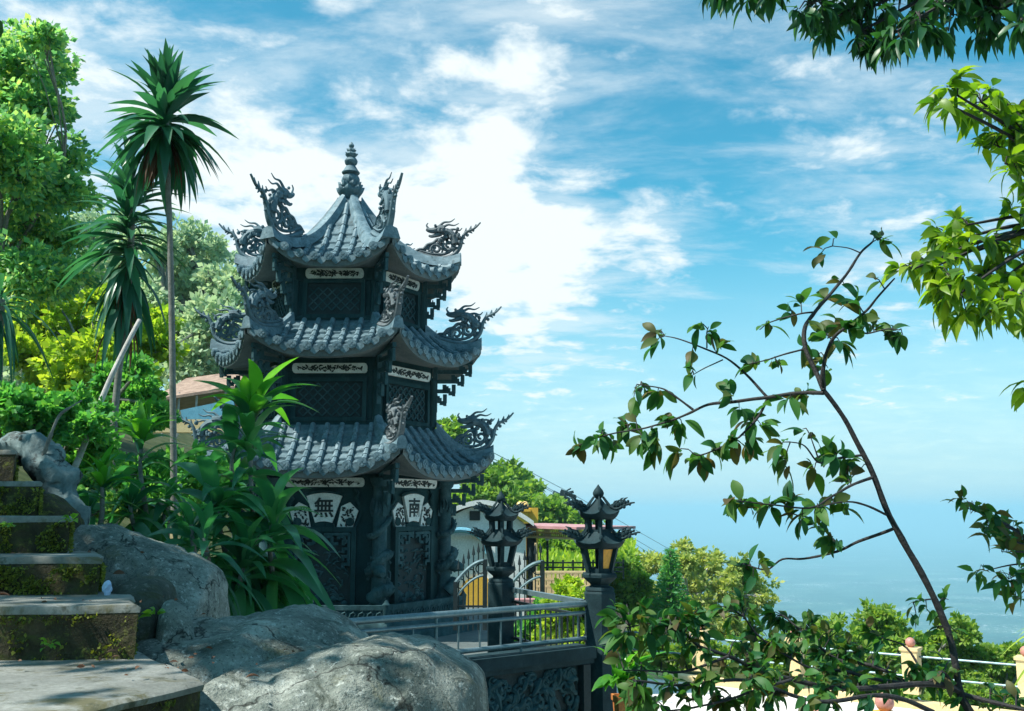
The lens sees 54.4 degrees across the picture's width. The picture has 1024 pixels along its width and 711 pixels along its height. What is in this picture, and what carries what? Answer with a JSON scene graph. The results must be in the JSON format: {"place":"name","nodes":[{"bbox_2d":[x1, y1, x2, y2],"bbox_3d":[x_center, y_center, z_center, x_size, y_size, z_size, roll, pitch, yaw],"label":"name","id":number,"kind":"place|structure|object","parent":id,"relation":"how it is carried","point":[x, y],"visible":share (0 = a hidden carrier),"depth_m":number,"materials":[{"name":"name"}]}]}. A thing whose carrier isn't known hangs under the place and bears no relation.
{"place":"outdoors","nodes":[
{"label":"outdoors","id":0,"kind":"place"},
{"bbox_2d":[0,20,2,36],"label":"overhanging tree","id":1,"kind":"object","parent":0,"point":[1,27],"visible":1,"depth_m":5.05,"materials":[{"name":"green plant"}]},
{"bbox_2d":[0,400,92,517],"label":"tree root","id":2,"kind":"object","parent":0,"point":[44,464],"visible":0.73,"depth_m":7.18,"materials":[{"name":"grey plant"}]},
{"bbox_2d":[137,602,371,696],"bbox_3d":[-1.250,1.764,4.854,1.210,1.052,2.213,0,-9,0],"label":"boulder","id":3,"kind":"object","parent":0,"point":[240,641],"visible":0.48,"depth_m":4.58,"materials":[{"name":"stone"}]},
{"bbox_2d":[112,572,178,642],"bbox_3d":[-1.803,1.377,4.761,0.363,0.664,0.512,0,-9,0],"label":"boulder","id":4,"kind":"object","parent":3,"relation":"on","point":[148,590],"visible":0.23,"depth_m":4.67,"materials":[{"name":"stone"}]},
{"bbox_2d":[158,602,195,641],"bbox_3d":[-1.565,1.321,4.644,0.156,0.331,0.222,0,-9,0],"label":"boulder","id":5,"kind":"object","parent":3,"relation":"on","point":[177,622],"visible":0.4,"depth_m":4.60,"materials":[{"name":"stone"}]},
{"bbox_2d":[440,606,487,653],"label":"court paving","id":6,"kind":"structure","parent":0,"point":[468,639],"depth_m":17.50,"materials":[{"name":"grey stone"}]},
{"bbox_2d":[161,500,200,554],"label":"garden wall","id":7,"kind":"structure","parent":6,"relation":"on","point":[179,537],"depth_m":14.22,"materials":[{"name":"yellow paint"}]},
{"bbox_2d":[179,142,513,636],"bbox_3d":[-3.256,0.407,19.470,6.596,9.599,5.723,0,-9,1],"label":"pagoda","id":8,"kind":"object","parent":6,"relation":"on","point":[347,288],"visible":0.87,"depth_m":18.00,"materials":[{"name":"stone"}]},
{"bbox_2d":[255,383,277,422],"bbox_3d":[-4.570,0.907,18.655,0.100,0.790,1.350,5,-10,-29],"label":"lattice window","id":9,"kind":"structure","parent":8,"relation":"in","point":[271,416],"depth_m":18.42,"materials":[{"name":"stone"}]},
{"bbox_2d":[271,282,289,317],"bbox_3d":[-4.404,-0.941,19.036,0.100,0.740,1.150,5,-10,-29],"label":"lattice window","id":10,"kind":"structure","parent":8,"relation":"in","point":[282,310],"depth_m":19.11,"materials":[{"name":"stone"}]},
{"bbox_2d":[291,377,367,420],"bbox_3d":[-3.283,0.788,17.891,1.350,0.790,0.100,0,-9,1],"label":"lattice window","id":11,"kind":"structure","parent":8,"relation":"in","point":[333,398],"depth_m":17.89,"materials":[{"name":"stone"}]},
{"bbox_2d":[302,279,365,317],"bbox_3d":[-3.280,-1.045,18.370,1.150,0.740,0.100,0,-9,1],"label":"lattice window","id":12,"kind":"structure","parent":8,"relation":"in","point":[322,298],"depth_m":18.37,"materials":[{"name":"stone"}]},
{"bbox_2d":[380,282,420,328],"bbox_3d":[-2.132,-0.947,18.998,0.100,0.740,1.150,-5,-10,31],"label":"lattice window","id":13,"kind":"structure","parent":8,"relation":"in","point":[410,312],"depth_m":19.24,"materials":[{"name":"stone"}]},
{"bbox_2d":[383,379,429,426],"bbox_3d":[-1.968,0.900,18.609,0.100,0.790,1.350,-5,-10,31],"label":"lattice window","id":14,"kind":"structure","parent":8,"relation":"in","point":[418,414],"depth_m":18.73,"materials":[{"name":"stone"}]},
{"bbox_2d":[453,543,486,629],"bbox_3d":[-0.633,3.498,15.142,0.513,1.318,0.060,0,-9,0],"label":"gate leaf","id":15,"kind":"object","parent":6,"relation":"on","point":[456,588],"visible":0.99,"depth_m":15.13,"materials":[{"name":"metal"}]},
{"bbox_2d":[467,491,535,652],"bbox_3d":[-0.129,2.976,11.377,0.808,2.828,0.559,0,-9,0],"label":"lantern post","id":16,"kind":"object","parent":6,"relation":"on","point":[500,582],"visible":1,"depth_m":11.35,"materials":[{"name":"stone"}]},
{"bbox_2d":[503,641,536,650],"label":"kerb wall","id":17,"kind":"structure","parent":6,"relation":"on","point":[518,648],"depth_m":10.99,"materials":[{"name":"stone"}]},
{"bbox_2d":[512,587,583,646],"bbox_3d":[0.349,2.814,10.573,0.060,0.570,1.788,4,-10,-23],"label":"iron railing","id":18,"kind":"object","parent":17,"relation":"on","point":[562,598],"visible":0.55,"depth_m":10.55,"materials":[{"name":"metal"}]},
{"bbox_2d":[513,543,544,621],"bbox_3d":[0.227,3.508,15.140,0.544,1.298,0.060,0,-9,0],"label":"gate leaf","id":19,"kind":"object","parent":6,"relation":"on","point":[535,563],"visible":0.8,"depth_m":15.15,"materials":[{"name":"metal"}]},
{"bbox_2d":[473,643,596,710],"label":"stone balustrade","id":20,"kind":"object","parent":6,"relation":"on","point":[552,678],"visible":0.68,"depth_m":9.10,"materials":[{"name":"grey stone"}]},
{"bbox_2d":[353,598,586,652],"bbox_3d":[-0.558,2.423,8.655,3.363,0.436,0.100,7,-11,-38],"label":"steel railing","id":21,"kind":"object","parent":20,"relation":"on","point":[443,614],"visible":0.61,"depth_m":8.92,"materials":[{"name":"grey metal"}]},
{"bbox_2d":[559,485,640,710],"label":"lantern post","id":22,"kind":"object","parent":6,"relation":"on","point":[607,543],"visible":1,"depth_m":9.67,"materials":[{"name":"stone"}]},
{"bbox_2d":[0,0,1023,523],"label":"sky","id":23,"kind":"structure","parent":0,"point":[622,165],"materials":[{"name":"blue"}]},
{"bbox_2d":[2,369,1023,699],"bbox_3d":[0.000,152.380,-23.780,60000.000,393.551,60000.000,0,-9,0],"label":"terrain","id":24,"kind":"structure","parent":0,"point":[880,569],"depth_m":6132.14,"materials":[{"name":"blue liquid"}]},
{"bbox_2d":[0,273,66,385],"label":"fan palm","id":25,"kind":"object","parent":24,"relation":"on","point":[6,322],"visible":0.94,"depth_m":11.12,"materials":[{"name":"green plant"}]},
{"bbox_2d":[0,380,81,442],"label":"bush","id":26,"kind":"object","parent":24,"relation":"on","point":[32,408],"visible":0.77,"depth_m":9.10,"materials":[{"name":"green plant"}]},
{"bbox_2d":[0,12,106,380],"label":"broadleaf tree","id":27,"kind":"object","parent":24,"relation":"on","point":[38,174],"visible":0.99,"depth_m":14.05,"materials":[{"name":"green plant"}]},
{"bbox_2d":[2,205,155,412],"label":"forest tree","id":28,"kind":"object","parent":24,"relation":"on","point":[89,216],"visible":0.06,"depth_m":60.10,"materials":[{"name":"green plant"}]},
{"bbox_2d":[42,379,130,477],"bbox_3d":[-4.248,1.301,9.729,0.807,2.257,1.585,5,-10,-29],"label":"bush","id":29,"kind":"object","parent":24,"relation":"on","point":[78,427],"visible":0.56,"depth_m":9.45,"materials":[{"name":"green plant"}]},
{"bbox_2d":[3,282,190,402],"bbox_3d":[-9.822,0.018,22.170,4.577,5.335,5.755,0,-9,0],"label":"yellow tree","id":30,"kind":"object","parent":24,"relation":"on","point":[75,336],"visible":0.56,"depth_m":22.15,"materials":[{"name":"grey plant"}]},
{"bbox_2d":[0,450,205,710],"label":"stone staircase","id":31,"kind":"structure","parent":24,"relation":"on","point":[48,681],"depth_m":4.11,"materials":[{"name":"stone"}]},
{"bbox_2d":[0,521,15,527],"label":"weed","id":32,"kind":"object","parent":31,"relation":"on","point":[7,525],"visible":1,"depth_m":5.13,"materials":[{"name":"green plant"}]},
{"bbox_2d":[40,637,60,651],"bbox_3d":[-1.877,1.171,4.038,0.078,0.055,0.091,6,-11,-33],"label":"weed","id":33,"kind":"object","parent":31,"relation":"on","point":[51,645],"visible":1,"depth_m":4.03,"materials":[{"name":"green plant"}]},
{"bbox_2d":[58,513,77,522],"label":"weed","id":34,"kind":"object","parent":31,"relation":"on","point":[73,515],"visible":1,"depth_m":5.15,"materials":[{"name":"green plant"}]},
{"bbox_2d":[0,429,175,710],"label":"moss","id":35,"kind":"object","parent":31,"relation":"on","point":[42,549],"visible":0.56,"depth_m":4.63,"materials":[{"name":"green plant"}]},
{"bbox_2d":[101,581,113,595],"bbox_3d":[-1.874,1.082,4.610,0.057,0.076,0.054,0,-9,0],"label":"plastic bag","id":36,"kind":"object","parent":31,"relation":"on","point":[107,587],"visible":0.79,"depth_m":4.59,"materials":[{"name":"plastic"}]},
{"bbox_2d":[139,606,164,618],"bbox_3d":[-1.636,1.171,4.521,0.128,0.059,0.061,0,-9,0],"label":"weed","id":37,"kind":"object","parent":31,"relation":"on","point":[147,612],"visible":0.98,"depth_m":4.53,"materials":[{"name":"green plant"}]},
{"bbox_2d":[1,550,316,674],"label":"leaf litter","id":38,"kind":"object","parent":31,"relation":"on","point":[136,667],"visible":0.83,"depth_m":3.86,"materials":[{"name":"brown plant"}]},
{"bbox_2d":[71,319,141,474],"bbox_3d":[-3.927,0.422,9.592,0.080,1.676,0.684,-8,-12,40],"label":"leaning trunk","id":39,"kind":"object","parent":24,"relation":"on","point":[83,447],"visible":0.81,"depth_m":9.64,"materials":[{"name":"grey plant"}]},
{"bbox_2d":[75,473,141,522],"bbox_3d":[-3.641,1.667,8.886,0.734,1.275,1.352,3,-9,-16],"label":"bush","id":40,"kind":"object","parent":24,"relation":"on","point":[110,494],"visible":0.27,"depth_m":8.51,"materials":[{"name":"green plant"}]},
{"bbox_2d":[77,444,146,522],"bbox_3d":[-3.208,1.294,7.725,0.713,1.210,0.705,7,-12,-40],"label":"dracaena","id":41,"kind":"object","parent":24,"relation":"on","point":[99,475],"visible":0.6,"depth_m":7.72,"materials":[{"name":"green plant"}]},
{"bbox_2d":[113,570,124,573],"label":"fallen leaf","id":42,"kind":"object","parent":24,"relation":"on","point":[119,572],"visible":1,"depth_m":5.29,"materials":[{"name":"brown plant"}]},
{"bbox_2d":[55,136,191,430],"bbox_3d":[-4.240,-0.794,10.821,1.408,3.332,1.387,0,-9,0],"label":"tall dracaena","id":43,"kind":"object","parent":24,"relation":"on","point":[125,307],"visible":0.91,"depth_m":10.76,"materials":[{"name":"green plant"}]},
{"bbox_2d":[87,350,182,523],"bbox_3d":[-4.429,1.521,11.637,1.660,3.109,0.921,-8,-12,43],"label":"bush","id":44,"kind":"object","parent":24,"relation":"on","point":[141,378],"visible":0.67,"depth_m":11.52,"materials":[{"name":"green plant"}]},
{"bbox_2d":[93,393,194,547],"bbox_3d":[-3.093,1.325,8.544,0.943,2.052,1.258,0,-9,0],"label":"dracaena","id":45,"kind":"object","parent":24,"relation":"on","point":[141,426],"visible":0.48,"depth_m":8.50,"materials":[{"name":"green plant"}]},
{"bbox_2d":[71,522,232,613],"bbox_3d":[-2.330,1.635,6.260,1.172,1.158,1.314,0,-9,0],"label":"boulder","id":46,"kind":"object","parent":24,"relation":"on","point":[200,582],"visible":0.27,"depth_m":6.04,"materials":[{"name":"stone"}]},
{"bbox_2d":[34,489,89,542],"bbox_3d":[-2.859,1.208,6.258,0.305,0.729,0.563,0,-9,0],"label":"boulder","id":47,"kind":"object","parent":46,"relation":"on","point":[55,503],"visible":0.16,"depth_m":6.24,"materials":[{"name":"grey stone"}]},
{"bbox_2d":[89,38,237,510],"bbox_3d":[-3.682,-0.817,10.306,1.386,4.930,1.494,0,-9,0],"label":"tall dracaena","id":48,"kind":"object","parent":24,"relation":"on","point":[167,154],"visible":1,"depth_m":10.36,"materials":[{"name":"green plant"}]},
{"bbox_2d":[114,211,248,437],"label":"forest tree","id":49,"kind":"object","parent":24,"relation":"on","point":[208,286],"visible":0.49,"depth_m":51.73,"materials":[{"name":"green plant"}]},
{"bbox_2d":[111,438,257,536],"bbox_3d":[-3.771,2.005,11.339,1.981,2.064,1.296,-5,-10,27],"label":"bush","id":50,"kind":"object","parent":24,"relation":"on","point":[191,481],"visible":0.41,"depth_m":11.21,"materials":[{"name":"green plant"}]},
{"bbox_2d":[154,419,241,432],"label":"retaining wall","id":51,"kind":"structure","parent":24,"relation":"on","point":[182,427],"depth_m":37.84,"materials":[{"name":"yellow paint"}]},
{"bbox_2d":[161,374,241,436],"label":"hillside pavilion","id":52,"kind":"structure","parent":24,"relation":"on","point":[190,392],"depth_m":42.85,"materials":[{"name":"tile"}]},
{"bbox_2d":[150,495,267,610],"bbox_3d":[-2.226,1.651,7.096,0.992,1.300,0.947,0,-9,0],"label":"dracaena","id":53,"kind":"object","parent":24,"relation":"on","point":[207,519],"visible":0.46,"depth_m":7.13,"materials":[{"name":"green plant"}]},
{"bbox_2d":[154,357,341,610],"bbox_3d":[-2.195,1.448,7.921,1.565,2.998,1.908,7,-11,-38],"label":"dracaena","id":54,"kind":"object","parent":24,"relation":"on","point":[282,578],"visible":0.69,"depth_m":7.82,"materials":[{"name":"green plant"}]},
{"bbox_2d":[201,630,488,710],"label":"boulder","id":55,"kind":"object","parent":24,"relation":"on","point":[418,670],"visible":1,"depth_m":3.90,"materials":[{"name":"stone"}]},
{"bbox_2d":[435,414,469,444],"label":"hill tree","id":56,"kind":"object","parent":24,"relation":"on","point":[453,429],"visible":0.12,"depth_m":70.99,"materials":[{"name":"green plant"}]},
{"bbox_2d":[451,500,533,615],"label":"white house","id":57,"kind":"structure","parent":24,"relation":"on","point":[467,517],"depth_m":32.38,"materials":[{"name":"paint"}]},
{"bbox_2d":[460,576,487,605],"bbox_3d":[-1.090,7.994,32.132,1.200,1.732,0.080,0,-9,0],"label":"door","id":58,"kind":"structure","parent":57,"relation":"in","point":[481,578],"depth_m":32.14,"materials":[{"name":"yellow paint"}]},
{"bbox_2d":[470,511,479,519],"bbox_3d":[-1.215,5.239,32.572,0.340,0.300,0.060,0,-9,0],"label":"window","id":59,"kind":"structure","parent":57,"relation":"in","point":[474,515],"depth_m":32.55,"materials":[{"name":"grey glass"}]},
{"bbox_2d":[451,463,540,507],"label":"hill tree","id":60,"kind":"object","parent":24,"relation":"on","point":[495,485],"visible":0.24,"depth_m":78.44,"materials":[{"name":"green plant"}]},
{"bbox_2d":[493,455,547,495],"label":"hill tree","id":61,"kind":"object","parent":24,"relation":"on","point":[537,486],"visible":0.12,"depth_m":94.33,"materials":[{"name":"green plant"}]},
{"bbox_2d":[515,598,534,604],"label":"kerb","id":62,"kind":"structure","parent":24,"relation":"on","point":[526,599],"depth_m":28.44,"materials":[{"name":"pink stone"}]},
{"bbox_2d":[514,596,549,640],"bbox_3d":[0.326,4.753,14.174,0.824,2.687,0.783,-3,-9,19],"label":"bush","id":63,"kind":"object","parent":24,"relation":"on","point":[536,601],"visible":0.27,"depth_m":14.20,"materials":[{"name":"green plant"}]},
{"bbox_2d":[545,539,549,570],"bbox_3d":[1.295,7.448,36.285,0.333,2.323,0.333,-4,-10,22],"label":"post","id":64,"kind":"object","parent":24,"relation":"on","point":[547,552],"visible":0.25,"depth_m":36.29,"materials":[{"name":"black metal"}]},
{"bbox_2d":[514,479,581,531],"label":"hill tree","id":65,"kind":"object","parent":24,"relation":"on","point":[553,510],"visible":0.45,"depth_m":83.58,"materials":[{"name":"green plant"}]},
{"bbox_2d":[528,573,585,643],"bbox_3d":[0.947,4.579,13.924,1.165,2.955,1.215,-5,-10,28],"label":"bush","id":66,"kind":"object","parent":24,"relation":"on","point":[569,585],"visible":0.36,"depth_m":13.78,"materials":[{"name":"green plant"}]},
{"bbox_2d":[533,571,589,593],"bbox_3d":[1.677,6.702,29.317,2.108,0.692,0.160,0,-9,0],"label":"yellow balustrade","id":67,"kind":"object","parent":24,"relation":"on","point":[548,578],"visible":0.2,"depth_m":29.27,"materials":[{"name":"paint"}]},
{"bbox_2d":[552,488,576,501],"bbox_3d":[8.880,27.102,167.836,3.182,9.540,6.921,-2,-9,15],"label":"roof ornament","id":68,"kind":"object","parent":24,"relation":"on","point":[564,493],"visible":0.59,"depth_m":168.27,"materials":[{"name":"grey stone"}]},
{"bbox_2d":[481,446,666,547],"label":"cable","id":69,"kind":"object","parent":68,"relation":"attached to","point":[576,496],"visible":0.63,"depth_m":155.45,"materials":[{"name":"metal"}]},
{"bbox_2d":[549,492,604,534],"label":"hill tree","id":70,"kind":"object","parent":24,"relation":"on","point":[555,496],"visible":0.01,"depth_m":89.92,"materials":[{"name":"green plant"}]},
{"bbox_2d":[524,523,635,614],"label":"pavilion","id":71,"kind":"structure","parent":24,"relation":"on","point":[544,530],"depth_m":34.39,"materials":[{"name":"pink metal"}]},
{"bbox_2d":[543,560,623,578],"bbox_3d":[2.383,7.160,33.325,2.751,0.620,0.110,0,-9,0],"label":"iron fence","id":72,"kind":"object","parent":24,"relation":"on","point":[573,567],"visible":0.43,"depth_m":33.31,"materials":[{"name":"metal"}]},
{"bbox_2d":[609,549,660,623],"bbox_3d":[4.255,8.894,36.377,2.610,3.620,2.837,-3,-9,20],"label":"airy tree","id":73,"kind":"object","parent":24,"relation":"on","point":[633,586],"visible":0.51,"depth_m":35.69,"materials":[{"name":"green plant"}]},
{"bbox_2d":[627,622,691,670],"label":"slope tree","id":74,"kind":"object","parent":24,"relation":"on","point":[665,657],"visible":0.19,"depth_m":22.95,"materials":[{"name":"green plant"}]},
{"bbox_2d":[646,548,697,639],"bbox_3d":[5.607,8.385,35.186,2.206,3.248,2.275,0,-9,0],"label":"conifer","id":75,"kind":"object","parent":24,"relation":"on","point":[671,590],"visible":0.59,"depth_m":35.04,"materials":[{"name":"green plant"}]},
{"bbox_2d":[686,631,775,666],"bbox_3d":[5.932,8.163,25.099,3.747,2.716,1.490,5,-10,-29],"label":"slope tree","id":76,"kind":"object","parent":24,"relation":"on","point":[718,646],"visible":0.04,"depth_m":24.57,"materials":[{"name":"green plant"}]},
{"bbox_2d":[566,227,1023,710],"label":"sapling","id":77,"kind":"object","parent":24,"relation":"on","point":[833,678],"visible":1,"depth_m":3.12,"materials":[{"name":"green plant"}]},
{"bbox_2d":[765,653,881,691],"bbox_3d":[7.321,8.112,22.884,3.347,2.754,2.178,6,-10,-32],"label":"slope tree","id":78,"kind":"object","parent":24,"relation":"on","point":[779,666],"visible":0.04,"depth_m":22.79,"materials":[{"name":"green plant"}]},
{"bbox_2d":[780,611,872,661],"bbox_3d":[8.707,8.435,27.364,2.512,2.860,2.408,0,-9,0],"label":"slope tree","id":79,"kind":"object","parent":24,"relation":"on","point":[834,618],"visible":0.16,"depth_m":27.02,"materials":[{"name":"green plant"}]},
{"bbox_2d":[845,597,935,671],"bbox_3d":[11.061,8.613,29.050,2.329,3.064,2.850,0,-9,0],"label":"slope tree","id":80,"kind":"object","parent":24,"relation":"on","point":[885,617],"visible":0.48,"depth_m":29.06,"materials":[{"name":"green plant"}]},
{"bbox_2d":[867,655,1023,710],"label":"slope tree","id":81,"kind":"object","parent":24,"relation":"on","point":[970,688],"visible":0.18,"depth_m":20.50,"materials":[{"name":"green plant"}]},
{"bbox_2d":[897,610,1013,679],"bbox_3d":[13.040,9.326,29.524,3.178,3.728,2.789,8,-12,-42],"label":"slope tree","id":82,"kind":"object","parent":24,"relation":"on","point":[968,650],"visible":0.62,"depth_m":29.30,"materials":[{"name":"green plant"}]},
{"bbox_2d":[961,639,1023,690],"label":"slope tree","id":83,"kind":"object","parent":24,"relation":"on","point":[993,675],"visible":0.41,"depth_m":31.73,"materials":[{"name":"green plant"}]},
{"bbox_2d":[537,537,641,582],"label":"slope grass","id":84,"kind":"structure","parent":0,"point":[557,555],"depth_m":43.97,"materials":[{"name":"plant"}]},
{"bbox_2d":[617,677,920,710],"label":"terrace paving","id":85,"kind":"structure","parent":0,"point":[844,706],"depth_m":17.52,"materials":[{"name":"grey stone"}]},
{"bbox_2d":[617,666,1015,710],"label":"terrace kerb","id":86,"kind":"structure","parent":85,"relation":"on","point":[935,706],"depth_m":17.72,"materials":[{"name":"yellow paint"}]},
{"bbox_2d":[617,624,627,632],"bbox_3d":[2.235,5.933,20.883,0.310,0.935,0.310,-7,-11,37],"label":"terrace post","id":87,"kind":"object","parent":86,"relation":"on","point":[622,627],"visible":0.02,"depth_m":20.80,"materials":[{"name":"yellow paint"}]},
{"bbox_2d":[690,627,709,670],"bbox_3d":[3.740,5.752,19.721,0.310,0.935,0.310,-7,-11,37],"label":"terrace post","id":88,"kind":"object","parent":86,"relation":"on","point":[698,663],"visible":0.29,"depth_m":19.59,"materials":[{"name":"yellow paint"}]},
{"bbox_2d":[624,631,691,654],"bbox_3d":[2.988,5.860,20.299,1.630,0.378,0.038,-7,-11,37],"label":"pipe rail","id":89,"kind":"object","parent":88,"relation":"attached to","point":[657,651],"visible":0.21,"depth_m":20.23,"materials":[{"name":"metal"}]},
{"bbox_2d":[710,638,782,664],"bbox_3d":[4.510,5.677,19.123,1.675,0.378,0.038,-7,-11,37],"label":"pipe rail","id":90,"kind":"object","parent":88,"relation":"attached to","point":[780,663],"depth_m":19.37,"materials":[{"name":"metal"}]},
{"bbox_2d":[784,631,805,679],"bbox_3d":[5.281,5.566,18.531,0.310,0.935,0.310,-7,-11,37],"label":"terrace post","id":91,"kind":"object","parent":86,"relation":"on","point":[794,665],"visible":0.08,"depth_m":18.39,"materials":[{"name":"yellow paint"}]},
{"bbox_2d":[899,637,922,694],"bbox_3d":[6.929,5.368,17.259,0.310,0.935,0.310,-7,-11,37],"label":"terrace post","id":92,"kind":"object","parent":86,"relation":"on","point":[910,642],"visible":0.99,"depth_m":17.21,"materials":[{"name":"yellow paint"}]},
{"bbox_2d":[809,646,901,675],"bbox_3d":[6.105,5.484,17.892,1.812,0.378,0.038,-7,-11,37],"label":"pipe rail","id":93,"kind":"object","parent":92,"relation":"attached to","point":[882,653],"visible":0.29,"depth_m":17.55,"materials":[{"name":"metal"}]},
{"bbox_2d":[1013,646,1023,705],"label":"terrace post","id":94,"kind":"object","parent":86,"relation":"on","point":[1019,659],"visible":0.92,"depth_m":16.11,"materials":[{"name":"yellow paint"}]},
{"bbox_2d":[919,656,1017,687],"bbox_3d":[7.646,5.299,16.703,1.539,0.378,0.038,-7,-11,37],"label":"pipe rail","id":95,"kind":"object","parent":94,"relation":"attached to","point":[974,661],"visible":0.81,"depth_m":16.61,"materials":[{"name":"metal"}]},
{"bbox_2d":[698,0,1023,73],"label":"mango tree","id":96,"kind":"object","parent":85,"relation":"on","point":[885,44],"visible":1,"depth_m":5.42,"materials":[{"name":"green plant"}]},
{"bbox_2d":[873,697,893,710],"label":"terrace post","id":97,"kind":"object","parent":85,"relation":"on","point":[887,705],"visible":0.56,"depth_m":10.68,"materials":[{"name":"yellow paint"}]},
{"bbox_2d":[879,65,1023,411],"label":"lime tree","id":98,"kind":"object","parent":85,"relation":"on","point":[949,248],"visible":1,"depth_m":7.28,"materials":[{"name":"green plant"}]},
{"bbox_2d":[1000,628,1023,699],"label":"palm","id":99,"kind":"object","parent":85,"relation":"on","point":[1020,676],"visible":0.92,"depth_m":13.07,"materials":[{"name":"yellow plant"}]},
{"bbox_2d":[940,484,1023,614],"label":"leaf shrub","id":100,"kind":"object","parent":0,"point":[998,528],"visible":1,"depth_m":4.05,"materials":[{"name":"green plant"}]},
{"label":"grass slope","id":101,"kind":"structure","parent":0,"visible":0},
{"bbox_2d":[517,501,537,560],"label":"gate pillar","id":102,"kind":"structure","parent":101,"relation":"on","point":[531,513],"depth_m":39.37,"materials":[{"name":"yellow paint"}]},
{"bbox_2d":[538,529,594,554],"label":"hill tree","id":103,"kind":"object","parent":101,"relation":"on","point":[560,544],"visible":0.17,"depth_m":48.34,"materials":[{"name":"green plant"}]},
{"bbox_2d":[649,581,744,643],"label":"airy tree","id":104,"kind":"object","parent":101,"relation":"on","point":[737,628],"visible":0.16,"depth_m":47.56,"materials":[{"name":"green plant"}]},
{"bbox_2d":[636,536,784,635],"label":"airy tree","id":105,"kind":"object","parent":101,"relation":"on","point":[698,580],"visible":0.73,"depth_m":44.10,"materials":[{"name":"green plant"}]},
{"bbox_3d":[0.976,4.314,8.638,0.316,1.780,0.316,0,-9,0],"label":"pot pedestal","id":106,"kind":"object","parent":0,"visible":0},
{"bbox_2d":[592,645,672,710],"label":"potted plant","id":107,"kind":"object","parent":106,"relation":"on","point":[617,677],"visible":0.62,"depth_m":8.79,"materials":[{"name":"green plant"}]}
]}

